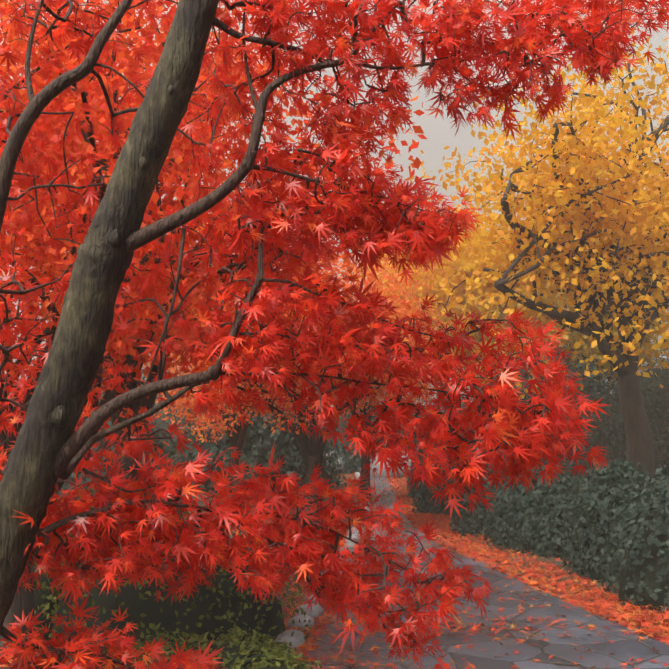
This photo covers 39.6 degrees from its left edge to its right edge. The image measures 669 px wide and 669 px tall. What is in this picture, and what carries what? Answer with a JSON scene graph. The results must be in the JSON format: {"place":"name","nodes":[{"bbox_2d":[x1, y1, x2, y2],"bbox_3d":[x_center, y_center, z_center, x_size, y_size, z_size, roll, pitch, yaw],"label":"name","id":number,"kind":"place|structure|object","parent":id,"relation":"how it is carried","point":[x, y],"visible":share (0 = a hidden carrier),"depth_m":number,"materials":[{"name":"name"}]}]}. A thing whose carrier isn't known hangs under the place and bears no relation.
{"place":"outdoors","nodes":[
{"label":"outdoors","id":0,"kind":"place"},
{"bbox_2d":[0,0,668,668],"label":"sky","id":1,"kind":"structure","parent":0,"point":[438,133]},
{"bbox_2d":[39,474,668,668],"bbox_3d":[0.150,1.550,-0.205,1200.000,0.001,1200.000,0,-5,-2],"label":"ground","id":2,"kind":"structure","parent":0,"point":[530,556],"depth_m":10.31,"materials":[{"name":"orange plant"}]},
{"bbox_2d":[0,377,186,511],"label":"evergreen","id":3,"kind":"object","parent":2,"relation":"on","point":[161,445],"depth_m":15.79,"materials":[{"name":"green plant"}]},
{"bbox_2d":[100,371,205,465],"bbox_3d":[-5.640,2.877,32.726,9.023,3.632,7.437,0,-5,-2],"label":"evergreen","id":4,"kind":"object","parent":2,"relation":"on","point":[162,425],"depth_m":29.99,"materials":[{"name":"green plant"}]},
{"bbox_2d":[0,0,332,486],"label":"red maple","id":5,"kind":"object","parent":2,"relation":"on","point":[205,116],"depth_m":7.30,"materials":[{"name":"red plant"}]},
{"bbox_2d":[31,479,311,667],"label":"olive shrub","id":6,"kind":"object","parent":2,"relation":"on","point":[135,607],"depth_m":6.06,"materials":[{"name":"green plant"}]},
{"bbox_2d":[91,626,321,668],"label":"low shrub","id":7,"kind":"object","parent":2,"relation":"on","point":[270,646],"depth_m":5.30,"materials":[{"name":"green plant"}]},
{"bbox_2d":[0,0,436,668],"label":"red maple","id":8,"kind":"object","parent":2,"relation":"on","point":[101,106],"depth_m":4.94,"materials":[{"name":"red plant"}]},
{"bbox_2d":[141,270,308,508],"bbox_3d":[-1.678,0.918,15.837,4.141,4.751,3.594,0,-5,-2],"label":"orange maple","id":9,"kind":"object","parent":2,"relation":"on","point":[182,401],"depth_m":15.68,"materials":[{"name":"orange plant"}]},
{"bbox_2d":[157,389,346,492],"bbox_3d":[-1.717,2.288,20.772,4.472,2.670,3.276,3,-6,-31],"label":"evergreen","id":10,"kind":"object","parent":2,"relation":"on","point":[281,438],"depth_m":19.80,"materials":[{"name":"green plant"}]},
{"bbox_2d":[168,232,464,533],"bbox_3d":[-0.436,0.788,12.905,4.461,4.506,4.221,0,-5,-2],"label":"orange maple","id":11,"kind":"object","parent":2,"relation":"on","point":[371,278],"depth_m":12.79,"materials":[{"name":"orange plant"}]},
{"bbox_2d":[274,471,371,653],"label":"rocks","id":12,"kind":"object","parent":2,"relation":"on","point":[297,640],"visible":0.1,"depth_m":7.01,"materials":[{"name":"grey stone"}]},
{"bbox_2d":[0,0,668,668],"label":"maple tree","id":13,"kind":"object","parent":2,"relation":"on","point":[356,220],"depth_m":2.39,"materials":[{"name":"red plant"}]},
{"bbox_2d":[32,473,668,668],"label":"fallen leaves","id":14,"kind":"object","parent":2,"relation":"on","point":[604,607],"visible":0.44,"depth_m":7.97,"materials":[{"name":"plant"}]},
{"bbox_2d":[283,260,452,503],"bbox_3d":[0.532,0.976,17.084,3.318,4.859,4.211,0,-5,-2],"label":"orange maple","id":15,"kind":"object","parent":2,"relation":"on","point":[410,312],"depth_m":16.80,"materials":[{"name":"orange plant"}]},
{"bbox_2d":[325,451,414,477],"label":"garden rocks","id":16,"kind":"object","parent":2,"relation":"on","point":[344,469],"visible":0.04,"depth_m":24.30,"materials":[{"name":"grey stone"}]},
{"bbox_2d":[327,398,437,474],"bbox_3d":[1.130,2.958,26.956,4.365,2.400,3.159,0,-5,-2],"label":"evergreen","id":17,"kind":"object","parent":2,"relation":"on","point":[348,456],"depth_m":26.09,"materials":[{"name":"green plant"}]},
{"bbox_2d":[406,441,433,497],"bbox_3d":[1.847,2.665,18.280,0.912,1.250,1.091,0,-5,-2],"label":"shrub","id":18,"kind":"object","parent":2,"relation":"on","point":[413,489],"depth_m":18.05,"materials":[{"name":"green plant"}]},
{"bbox_2d":[412,446,461,515],"bbox_3d":[1.792,2.433,15.411,1.083,1.198,1.157,0,-5,-2],"label":"shrub","id":19,"kind":"object","parent":2,"relation":"on","point":[431,509],"depth_m":15.07,"materials":[{"name":"green plant"}]},
{"bbox_2d":[359,201,582,400],"bbox_3d":[4.749,0.177,27.133,8.425,8.273,6.800,0,-5,-2],"label":"yellow tree","id":20,"kind":"object","parent":2,"relation":"on","point":[449,268],"depth_m":25.73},
{"bbox_2d":[449,446,509,536],"bbox_3d":[2.101,2.163,12.886,1.067,1.258,1.470,-3,-6,27],"label":"shrub","id":21,"kind":"object","parent":2,"relation":"on","point":[482,514],"depth_m":12.37,"materials":[{"name":"green plant"}]},
{"bbox_2d":[481,463,586,559],"bbox_3d":[2.487,2.069,11.149,1.167,1.139,1.689,3,-6,-33],"label":"shrub","id":22,"kind":"object","parent":2,"relation":"on","point":[559,505],"depth_m":10.82,"materials":[{"name":"green plant"}]},
{"bbox_2d":[408,25,668,488],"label":"yellow tree","id":23,"kind":"object","parent":2,"relation":"on","point":[584,173],"depth_m":17.16,"materials":[{"name":"yellow plant"}]},
{"bbox_2d":[436,344,668,484],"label":"evergreen","id":24,"kind":"object","parent":2,"relation":"on","point":[601,391],"depth_m":23.03,"materials":[{"name":"green plant"}]},
{"bbox_2d":[463,242,668,397],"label":"olive tree","id":25,"kind":"object","parent":2,"relation":"on","point":[596,350],"depth_m":24.48,"materials":[{"name":"green plant"}]},
{"bbox_2d":[555,458,659,583],"bbox_3d":[2.908,1.882,9.519,1.244,1.234,1.882,0,-5,-2],"label":"shrub","id":26,"kind":"object","parent":2,"relation":"on","point":[591,489],"depth_m":9.21,"materials":[{"name":"green plant"}]},
{"bbox_2d":[598,463,668,613],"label":"shrub","id":27,"kind":"object","parent":2,"relation":"on","point":[633,528],"depth_m":7.77,"materials":[{"name":"green plant"}]},
{"bbox_2d":[605,351,668,470],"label":"evergreen","id":28,"kind":"object","parent":2,"relation":"on","point":[657,371],"depth_m":29.03,"materials":[{"name":"plant"}]},
{"bbox_2d":[643,162,668,366],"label":"yellow tree","id":29,"kind":"object","parent":2,"relation":"on","point":[664,246],"depth_m":28.73,"materials":[{"name":"yellow plant"}]},
{"bbox_2d":[369,222,489,445],"bbox_3d":[4.290,0.147,36.347,6.484,10.015,6.674,0,-5,-2],"label":"olive tree","id":30,"kind":"object","parent":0,"point":[441,400],"depth_m":35.80,"materials":[{"name":"plant"}]},
{"bbox_2d":[406,394,464,434],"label":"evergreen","id":31,"kind":"object","parent":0,"point":[428,400],"depth_m":39.50,"materials":[{"name":"plant"}]},
{"bbox_2d":[380,367,528,405],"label":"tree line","id":32,"kind":"object","parent":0,"point":[433,394],"depth_m":76.89,"materials":[{"name":"grey plant"}]},
{"bbox_2d":[297,477,668,668],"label":"stone paving","id":33,"kind":"structure","parent":0,"point":[598,655],"depth_m":6.59,"materials":[{"name":"grey stone"}]}
]}

